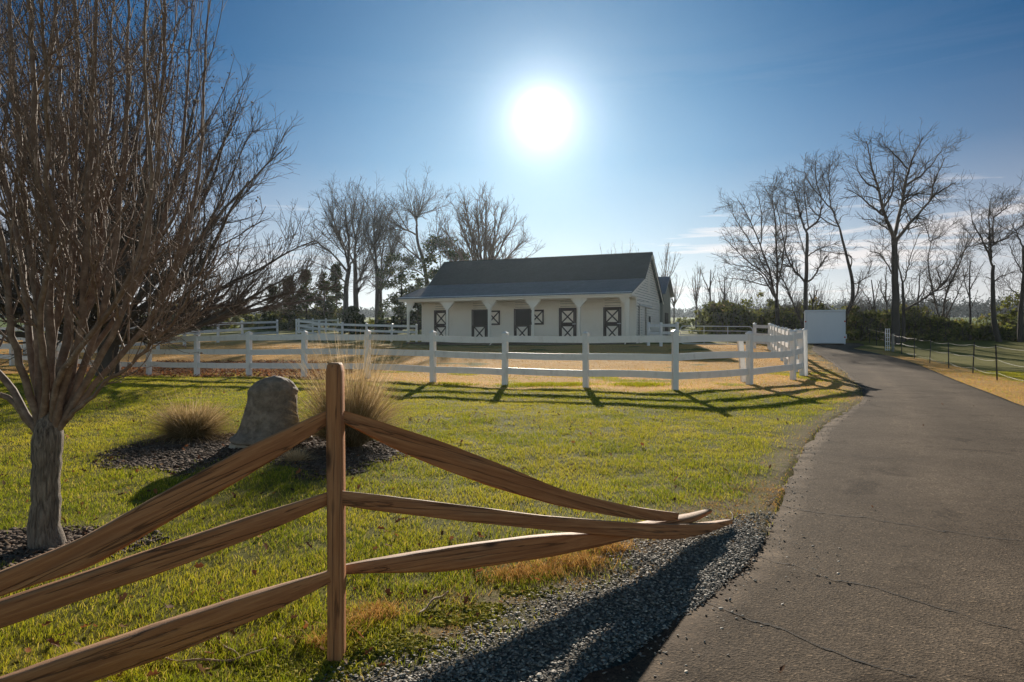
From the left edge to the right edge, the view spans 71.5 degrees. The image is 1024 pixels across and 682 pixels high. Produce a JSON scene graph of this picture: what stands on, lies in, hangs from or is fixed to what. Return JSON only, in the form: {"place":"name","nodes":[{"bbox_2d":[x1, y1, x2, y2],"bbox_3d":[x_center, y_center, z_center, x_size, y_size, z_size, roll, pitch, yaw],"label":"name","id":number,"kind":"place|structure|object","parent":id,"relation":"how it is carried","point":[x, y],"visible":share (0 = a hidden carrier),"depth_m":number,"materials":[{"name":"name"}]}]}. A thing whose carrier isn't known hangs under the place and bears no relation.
{"place":"outdoors","nodes":[
{"label":"outdoors","id":0,"kind":"place"},
{"bbox_2d":[0,318,1023,681],"bbox_3d":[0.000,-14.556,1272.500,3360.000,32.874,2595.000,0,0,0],"label":"ground","id":1,"kind":"structure","parent":0,"point":[962,356],"depth_m":8.00,"materials":[{"name":"green plant"}]},
{"bbox_2d":[0,320,278,352],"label":"white fence","id":2,"kind":"object","parent":1,"relation":"on","point":[218,330],"visible":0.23,"depth_m":53.03,"materials":[{"name":"paint"}]},
{"bbox_2d":[0,0,297,549],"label":"pear tree","id":3,"kind":"object","parent":1,"relation":"on","point":[58,399],"visible":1,"depth_m":5.30,"materials":[{"name":"brown plant"}]},
{"bbox_2d":[116,381,242,446],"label":"ornamental grass","id":4,"kind":"object","parent":1,"relation":"on","point":[185,423],"depth_m":10.76,"materials":[{"name":"beige plant"}]},
{"bbox_2d":[0,0,359,375],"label":"spreading tree","id":5,"kind":"object","parent":1,"relation":"on","point":[224,314],"visible":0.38,"depth_m":26.01,"materials":[{"name":"brown plant"}]},
{"bbox_2d":[54,298,335,330],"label":"brush","id":6,"kind":"object","parent":1,"relation":"on","point":[250,317],"depth_m":95.84,"materials":[{"name":"green plant"}]},
{"bbox_2d":[0,432,411,570],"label":"bark mulch","id":7,"kind":"object","parent":1,"relation":"on","point":[12,537],"visible":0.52,"depth_m":8.87,"materials":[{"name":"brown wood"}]},
{"bbox_2d":[228,443,235,448],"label":"stone block","id":8,"kind":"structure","parent":7,"relation":"on","point":[231,446],"depth_m":9.87,"materials":[{"name":"stone"}]},
{"bbox_2d":[276,444,322,463],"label":"ornamental grass","id":9,"kind":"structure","parent":7,"relation":"on","point":[296,456],"depth_m":8.89,"materials":[{"name":"plant"}]},
{"bbox_2d":[269,326,436,453],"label":"ornamental grass","id":10,"kind":"object","parent":7,"relation":"on","point":[360,401],"depth_m":10.01,"materials":[{"name":"beige plant"}]},
{"bbox_2d":[77,359,354,379],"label":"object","id":11,"kind":"object","parent":1,"relation":"on","point":[224,371],"visible":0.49,"depth_m":27.64,"materials":[{"name":"white paint"}]},
{"bbox_2d":[162,638,276,662],"bbox_3d":[-1.501,1.597,3.631,0.591,0.041,0.163,0,0,-24],"label":"dry stick","id":12,"kind":"object","parent":1,"relation":"on","point":[203,659],"visible":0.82,"depth_m":3.56,"materials":[{"name":"brown wood"}]},
{"bbox_2d":[216,636,239,656],"bbox_3d":[-1.514,1.597,3.746,0.023,0.040,0.365,0,0,-44],"label":"dry stick","id":13,"kind":"object","parent":1,"relation":"on","point":[225,647],"visible":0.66,"depth_m":3.70,"materials":[{"name":"brown wood"}]},
{"bbox_2d":[229,375,312,445],"bbox_3d":[-3.439,0.962,10.120,1.162,0.948,0.895,0,0,0],"label":"bell stone","id":14,"kind":"object","parent":1,"relation":"on","point":[269,399],"visible":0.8,"depth_m":9.88,"materials":[{"name":"grey stone"}]},
{"bbox_2d":[257,284,287,326],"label":"evergreen tree","id":15,"kind":"object","parent":1,"relation":"on","point":[268,312],"visible":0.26,"depth_m":97.53,"materials":[{"name":"green plant"}]},
{"bbox_2d":[266,275,306,330],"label":"evergreen tree","id":16,"kind":"object","parent":1,"relation":"on","point":[289,325],"visible":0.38,"depth_m":91.21,"materials":[{"name":"green plant"}]},
{"bbox_2d":[295,269,322,328],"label":"evergreen tree","id":17,"kind":"object","parent":1,"relation":"on","point":[304,314],"visible":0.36,"depth_m":95.55,"materials":[{"name":"green plant"}]},
{"bbox_2d":[298,318,338,332],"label":"white fence","id":18,"kind":"object","parent":1,"relation":"on","point":[325,320],"visible":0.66,"depth_m":78.66,"materials":[{"name":"paint"}]},
{"bbox_2d":[308,272,336,327],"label":"evergreen tree","id":19,"kind":"object","parent":1,"relation":"on","point":[330,313],"visible":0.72,"depth_m":92.62,"materials":[{"name":"green plant"}]},
{"bbox_2d":[321,261,343,326],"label":"evergreen tree","id":20,"kind":"object","parent":1,"relation":"on","point":[332,278],"visible":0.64,"depth_m":99.77,"materials":[{"name":"green plant"}]},
{"bbox_2d":[292,170,379,314],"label":"bare tree","id":21,"kind":"object","parent":1,"relation":"on","point":[347,254],"visible":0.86,"depth_m":93.55,"materials":[{"name":"brown plant"}]},
{"bbox_2d":[337,306,372,334],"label":"shrub","id":22,"kind":"object","parent":1,"relation":"on","point":[351,315],"visible":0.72,"depth_m":69.43,"materials":[{"name":"green plant"}]},
{"bbox_2d":[295,319,417,341],"bbox_3d":[-15.888,-0.986,65.080,16.174,2.453,3.670,0,0,34],"label":"white fence","id":23,"kind":"object","parent":1,"relation":"on","point":[366,325],"visible":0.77,"depth_m":62.91,"materials":[{"name":"paint"}]},
{"bbox_2d":[319,173,412,312],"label":"bare tree","id":24,"kind":"object","parent":1,"relation":"on","point":[362,267],"visible":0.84,"depth_m":94.80,"materials":[{"name":"brown plant"}]},
{"bbox_2d":[0,363,732,681],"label":"split rail fence","id":25,"kind":"object","parent":1,"relation":"on","point":[152,642],"visible":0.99,"depth_m":3.55,"materials":[{"name":"brown wood"}]},
{"bbox_2d":[336,170,413,329],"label":"bare tree","id":26,"kind":"object","parent":1,"relation":"on","point":[377,294],"visible":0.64,"depth_m":95.32,"materials":[{"name":"brown plant"}]},
{"bbox_2d":[374,319,389,334],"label":"shrub","id":27,"kind":"object","parent":1,"relation":"on","point":[381,321],"visible":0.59,"depth_m":71.92,"materials":[{"name":"green plant"}]},
{"bbox_2d":[205,583,561,681],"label":"moss","id":28,"kind":"object","parent":1,"relation":"on","point":[392,647],"depth_m":3.77,"materials":[{"name":"green plant"}]},
{"bbox_2d":[361,196,407,319],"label":"bare tree","id":29,"kind":"object","parent":1,"relation":"on","point":[385,254],"visible":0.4,"depth_m":98.83,"materials":[{"name":"brown plant"}]},
{"bbox_2d":[389,316,400,334],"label":"shrub","id":30,"kind":"object","parent":1,"relation":"on","point":[394,320],"visible":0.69,"depth_m":74.70,"materials":[{"name":"green plant"}]},
{"bbox_2d":[375,252,424,330],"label":"evergreen tree","id":31,"kind":"object","parent":1,"relation":"on","point":[399,308],"visible":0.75,"depth_m":91.08,"materials":[{"name":"green plant"}]},
{"bbox_2d":[0,328,804,389],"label":"white fence","id":32,"kind":"object","parent":1,"relation":"on","point":[675,375],"visible":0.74,"depth_m":21.52,"materials":[{"name":"paint"}]},
{"bbox_2d":[384,320,421,331],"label":"fence","id":33,"kind":"object","parent":1,"relation":"on","point":[418,326],"visible":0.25,"depth_m":85.49,"materials":[{"name":"grey wood"}]},
{"bbox_2d":[363,163,461,286],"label":"bare tree","id":34,"kind":"object","parent":1,"relation":"on","point":[416,215],"visible":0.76,"depth_m":90.34,"materials":[{"name":"brown plant"}]},
{"bbox_2d":[410,277,421,329],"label":"evergreen tree","id":35,"kind":"object","parent":1,"relation":"on","point":[416,312],"visible":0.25,"depth_m":94.26,"materials":[{"name":"green plant"}]},
{"bbox_2d":[418,591,448,615],"bbox_3d":[-0.490,1.609,4.365,0.043,0.031,0.394,0,0,21],"label":"dry stick","id":36,"kind":"object","parent":1,"relation":"on","point":[430,602],"visible":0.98,"depth_m":4.38,"materials":[{"name":"brown wood"}]},
{"bbox_2d":[415,234,463,319],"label":"evergreen tree","id":37,"kind":"object","parent":1,"relation":"on","point":[432,271],"visible":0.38,"depth_m":87.09,"materials":[{"name":"green plant"}]},
{"bbox_2d":[438,249,470,268],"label":"evergreen tree","id":38,"kind":"object","parent":1,"relation":"on","point":[466,258],"visible":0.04,"depth_m":89.64,"materials":[{"name":"green plant"}]},
{"bbox_2d":[283,539,637,652],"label":"dry tufts","id":39,"kind":"object","parent":1,"relation":"on","point":[375,608],"visible":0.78,"depth_m":4.94,"materials":[{"name":"plant"}]},
{"bbox_2d":[424,183,544,261],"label":"bare tree","id":40,"kind":"object","parent":1,"relation":"on","point":[475,236],"visible":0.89,"depth_m":85.36,"materials":[{"name":"brown plant"}]},
{"bbox_2d":[0,392,978,681],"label":"fallen leaves","id":41,"kind":"object","parent":1,"relation":"on","point":[156,672],"visible":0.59,"depth_m":5.34,"materials":[{"name":"brown plant"}]},
{"bbox_2d":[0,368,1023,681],"bbox_3d":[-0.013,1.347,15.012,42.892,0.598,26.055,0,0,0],"label":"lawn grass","id":42,"kind":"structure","parent":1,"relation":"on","point":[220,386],"depth_m":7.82,"materials":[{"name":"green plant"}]},
{"bbox_2d":[0,294,1023,317],"bbox_3d":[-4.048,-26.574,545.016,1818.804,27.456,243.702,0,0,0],"label":"woods","id":43,"kind":"object","parent":1,"relation":"on","point":[976,308],"visible":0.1,"depth_m":448.31,"materials":[{"name":"green plant"}]},
{"bbox_2d":[398,252,663,344],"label":"stable","id":44,"kind":"structure","parent":1,"relation":"on","point":[599,295],"depth_m":57.14,"materials":[{"name":"white paint"}]},
{"bbox_2d":[434,310,445,335],"bbox_3d":[-5.933,-1.295,59.555,1.360,2.570,0.090,0,0,23],"label":"stall door","id":45,"kind":"structure","parent":44,"relation":"in","point":[439,317],"depth_m":59.58,"materials":[{"name":"white paint"}]},
{"bbox_2d":[472,309,499,336],"bbox_3d":[-2.140,-1.295,57.958,2.590,2.570,0.130,0,0,23],"label":"stall door","id":46,"kind":"structure","parent":44,"relation":"in","point":[479,330],"depth_m":57.96,"materials":[{"name":"black paint"}]},
{"bbox_2d":[514,309,543,335],"bbox_3d":[1.329,-1.295,56.520,2.590,2.570,0.130,0,0,23],"label":"stall door","id":47,"kind":"structure","parent":44,"relation":"in","point":[519,330],"depth_m":56.52,"materials":[{"name":"black paint"}]},
{"bbox_2d":[559,308,575,335],"bbox_3d":[4.329,-1.295,55.291,1.430,2.570,0.090,0,0,23],"label":"stall door","id":48,"kind":"structure","parent":44,"relation":"in","point":[566,315],"depth_m":55.31,"materials":[{"name":"white paint"}]},
{"bbox_2d":[603,307,620,335],"bbox_3d":[7.602,-1.295,53.934,1.410,2.570,0.090,0,0,23],"label":"stall door","id":49,"kind":"structure","parent":44,"relation":"in","point":[612,315],"depth_m":53.93,"materials":[{"name":"white paint"}]},
{"bbox_2d":[640,306,644,342],"bbox_3d":[10.095,-1.230,54.970,0.050,2.840,1.820,0,0,23],"label":"sliding door","id":50,"kind":"structure","parent":44,"relation":"in","point":[642,325],"depth_m":54.96,"materials":[{"name":"white paint"}]},
{"bbox_2d":[367,312,708,328],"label":"brush","id":51,"kind":"object","parent":1,"relation":"on","point":[692,320],"depth_m":104.29,"materials":[{"name":"green plant"}]},
{"bbox_2d":[417,381,670,387],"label":"green weeds","id":52,"kind":"object","parent":1,"relation":"on","point":[570,384],"visible":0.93,"depth_m":20.85,"materials":[{"name":"green plant"}]},
{"bbox_2d":[308,476,787,681],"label":"dead stalks","id":53,"kind":"object","parent":1,"relation":"on","point":[428,628],"visible":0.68,"depth_m":4.91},
{"bbox_2d":[308,510,848,681],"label":"gravel stones","id":54,"kind":"object","parent":1,"relation":"on","point":[553,671],"visible":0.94,"depth_m":4.20,"materials":[{"name":"grey gravel"}]},
{"bbox_2d":[639,276,674,334],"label":"metal shed","id":55,"kind":"structure","parent":1,"relation":"on","point":[667,294],"depth_m":68.15,"materials":[{"name":"grey metal"}]},
{"bbox_2d":[665,313,667,334],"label":"door","id":56,"kind":"structure","parent":55,"relation":"in","point":[666,314],"depth_m":68.15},
{"bbox_2d":[647,322,678,345],"bbox_3d":[9.778,-0.372,46.374,0.290,1.821,3.255,0,0,-24],"label":"white fence","id":57,"kind":"object","parent":1,"relation":"on","point":[660,325],"visible":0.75,"depth_m":46.33,"materials":[{"name":"paint"}]},
{"bbox_2d":[656,242,679,276],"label":"bare tree","id":58,"kind":"object","parent":1,"relation":"on","point":[670,270],"visible":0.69,"depth_m":98.89,"materials":[{"name":"brown plant"}]},
{"bbox_2d":[669,275,685,323],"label":"bare tree","id":59,"kind":"object","parent":1,"relation":"on","point":[674,301],"visible":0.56,"depth_m":103.93,"materials":[{"name":"brown plant"}]},
{"bbox_2d":[691,262,703,328],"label":"bare tree","id":60,"kind":"object","parent":1,"relation":"on","point":[696,296],"visible":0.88,"depth_m":99.83,"materials":[{"name":"brown plant"}]},
{"bbox_2d":[700,269,715,299],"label":"sapling","id":61,"kind":"object","parent":1,"relation":"on","point":[711,281],"visible":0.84,"depth_m":65.77,"materials":[{"name":"brown plant"}]},
{"bbox_2d":[709,271,733,297],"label":"sapling","id":62,"kind":"object","parent":1,"relation":"on","point":[724,285],"visible":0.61,"depth_m":65.71,"materials":[{"name":"brown plant"}]},
{"bbox_2d":[737,341,745,381],"bbox_3d":[6.981,0.597,21.600,0.285,1.520,0.160,0,0,0],"label":"fence post","id":63,"kind":"object","parent":1,"relation":"on","point":[740,346],"visible":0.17,"depth_m":21.53,"materials":[{"name":"white paint"}]},
{"bbox_2d":[707,166,813,325],"bbox_3d":[19.650,-6.712,55.743,9.340,13.897,6.714,0,0,0],"label":"bare tree","id":64,"kind":"object","parent":1,"relation":"on","point":[771,282],"visible":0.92,"depth_m":56.16,"materials":[{"name":"brown plant"}]},
{"bbox_2d":[753,323,769,349],"bbox_3d":[15.258,-0.236,43.388,0.191,1.829,1.886,0,0,-11],"label":"white fence","id":65,"kind":"object","parent":1,"relation":"on","point":[755,326],"visible":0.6,"depth_m":43.59,"materials":[{"name":"paint"}]},
{"bbox_2d":[680,326,752,344],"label":"tube gate","id":66,"kind":"structure","parent":65,"relation":"attached to","point":[711,334],"depth_m":44.67,"materials":[{"name":"grey metal"}]},
{"bbox_2d":[676,268,860,334],"bbox_3d":[21.989,-3.139,61.852,13.588,7.037,11.547,0,0,0],"label":"hedgerow brush","id":67,"kind":"object","parent":1,"relation":"on","point":[742,309],"depth_m":59.55,"materials":[{"name":"green plant"}]},
{"bbox_2d":[769,323,807,375],"bbox_3d":[12.565,0.123,33.111,0.295,2.344,18.510,0,0,17],"label":"white fence","id":68,"kind":"object","parent":1,"relation":"on","point":[779,345],"visible":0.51,"depth_m":30.69,"materials":[{"name":"paint"}]},
{"bbox_2d":[752,150,862,328],"bbox_3d":[22.095,-6.947,54.388,7.564,14.596,6.624,0,0,0],"label":"bare tree","id":69,"kind":"object","parent":1,"relation":"on","point":[804,299],"visible":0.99,"depth_m":54.11,"materials":[{"name":"brown plant"}]},
{"bbox_2d":[809,285,824,309],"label":"sapling","id":70,"kind":"object","parent":1,"relation":"on","point":[814,296],"visible":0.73,"depth_m":59.64,"materials":[{"name":"brown plant"}]},
{"bbox_2d":[804,310,846,343],"bbox_3d":[22.834,-0.952,52.143,3.080,2.465,4.690,0,0,21],"label":"cargo box","id":71,"kind":"object","parent":1,"relation":"on","point":[825,326],"visible":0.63,"depth_m":49.97,"materials":[{"name":"white paint"}]},
{"bbox_2d":[807,312,843,342],"bbox_3d":[22.013,-0.935,50.004,2.400,2.200,0.048,0,0,21],"label":"rear door","id":72,"kind":"structure","parent":71,"relation":"in","point":[823,327],"depth_m":49.97,"materials":[{"name":"white paint"}]},
{"bbox_2d":[775,142,885,327],"bbox_3d":[25.360,-7.972,57.308,8.690,16.334,7.701,0,0,0],"label":"bare tree","id":73,"kind":"object","parent":1,"relation":"on","point":[852,302],"visible":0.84,"depth_m":57.25,"materials":[{"name":"brown plant"}]},
{"bbox_2d":[854,279,881,308],"bbox_3d":[28.837,-2.442,58.134,2.597,5.313,1.863,0,0,-6],"label":"sapling","id":74,"kind":"object","parent":1,"relation":"on","point":[874,300],"visible":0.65,"depth_m":57.78,"materials":[{"name":"brown plant"}]},
{"bbox_2d":[876,263,891,312],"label":"sapling","id":75,"kind":"object","parent":1,"relation":"on","point":[885,293],"visible":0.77,"depth_m":57.78,"materials":[{"name":"brown plant"}]},
{"bbox_2d":[885,328,889,350],"bbox_3d":[23.757,-0.093,44.994,0.280,1.400,0.052,0,0,20],"label":"lattice panel","id":76,"kind":"object","parent":1,"relation":"on","point":[887,337],"visible":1,"depth_m":44.98,"materials":[{"name":"white paint"}]},
{"bbox_2d":[833,121,974,344],"bbox_3d":[28.307,-8.035,52.154,10.208,17.059,5.912,0,0,0],"label":"bare tree","id":77,"kind":"object","parent":1,"relation":"on","point":[895,308],"visible":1,"depth_m":51.53,"materials":[{"name":"brown plant"}]},
{"bbox_2d":[838,281,977,341],"bbox_3d":[32.013,-2.462,58.350,11.392,5.792,7.165,0,0,0],"label":"hedgerow brush","id":78,"kind":"object","parent":1,"relation":"on","point":[954,330],"depth_m":57.01,"materials":[{"name":"green plant"}]},
{"bbox_2d":[905,272,939,307],"bbox_3d":[33.906,-2.845,58.840,1.202,5.994,5.318,0,0,12],"label":"sapling","id":79,"kind":"object","parent":1,"relation":"on","point":[918,296],"visible":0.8,"depth_m":58.94,"materials":[{"name":"brown plant"}]},
{"bbox_2d":[864,208,1023,341],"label":"bare tree","id":80,"kind":"object","parent":1,"relation":"on","point":[940,285],"visible":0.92,"depth_m":54.77,"materials":[{"name":"brown plant"}]},
{"bbox_2d":[869,329,1023,380],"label":"wire fence","id":81,"kind":"object","parent":1,"relation":"on","point":[892,347],"visible":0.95,"depth_m":30.22,"materials":[{"name":"metal"}]},
{"bbox_2d":[899,204,995,316],"bbox_3d":[36.889,-6.093,60.986,6.378,12.478,7.527,0,0,22],"label":"bare tree","id":82,"kind":"object","parent":1,"relation":"on","point":[934,268],"visible":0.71,"depth_m":60.46,"materials":[{"name":"brown plant"}]},
{"bbox_2d":[958,258,986,339],"bbox_3d":[36.773,-3.299,57.307,4.177,7.012,1.809,0,0,-38],"label":"sapling","id":83,"kind":"object","parent":1,"relation":"on","point":[970,312],"visible":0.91,"depth_m":58.14,"materials":[{"name":"brown plant"}]},
{"bbox_2d":[947,172,1023,341],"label":"bare tree","id":84,"kind":"object","parent":1,"relation":"on","point":[997,335],"visible":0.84,"depth_m":55.09,"materials":[{"name":"brown plant"}]},
{"bbox_2d":[949,314,1023,340],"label":"hedgerow brush","id":85,"kind":"object","parent":1,"relation":"on","point":[981,333],"depth_m":57.98,"materials":[{"name":"green plant"}]},
{"bbox_2d":[972,268,1023,340],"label":"hedgerow brush","id":86,"kind":"object","parent":1,"relation":"on","point":[1013,311],"depth_m":59.34,"materials":[{"name":"green plant"}]},
{"bbox_2d":[982,196,1023,341],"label":"bare tree","id":87,"kind":"object","parent":1,"relation":"on","point":[1020,321],"visible":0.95,"depth_m":54.19,"materials":[{"name":"brown plant"}]},
{"bbox_2d":[0,343,1023,595],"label":"dormant grass","id":88,"kind":"structure","parent":0,"point":[606,367],"depth_m":29.66,"materials":[{"name":"beige plant"}]},
{"bbox_2d":[0,0,1023,317],"label":"sky","id":89,"kind":"structure","parent":0,"point":[605,122],"materials":[{"name":"blue"}]},
{"bbox_2d":[581,343,1023,681],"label":"driveway","id":90,"kind":"structure","parent":0,"point":[929,556],"depth_m":5.20,"materials":[{"name":"grey asphalt"}]},
{"bbox_2d":[589,359,879,677],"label":"loose chips","id":91,"kind":"object","parent":90,"relation":"on","point":[623,669],"visible":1,"depth_m":6.15,"materials":[{"name":"grey gravel"}]}
]}

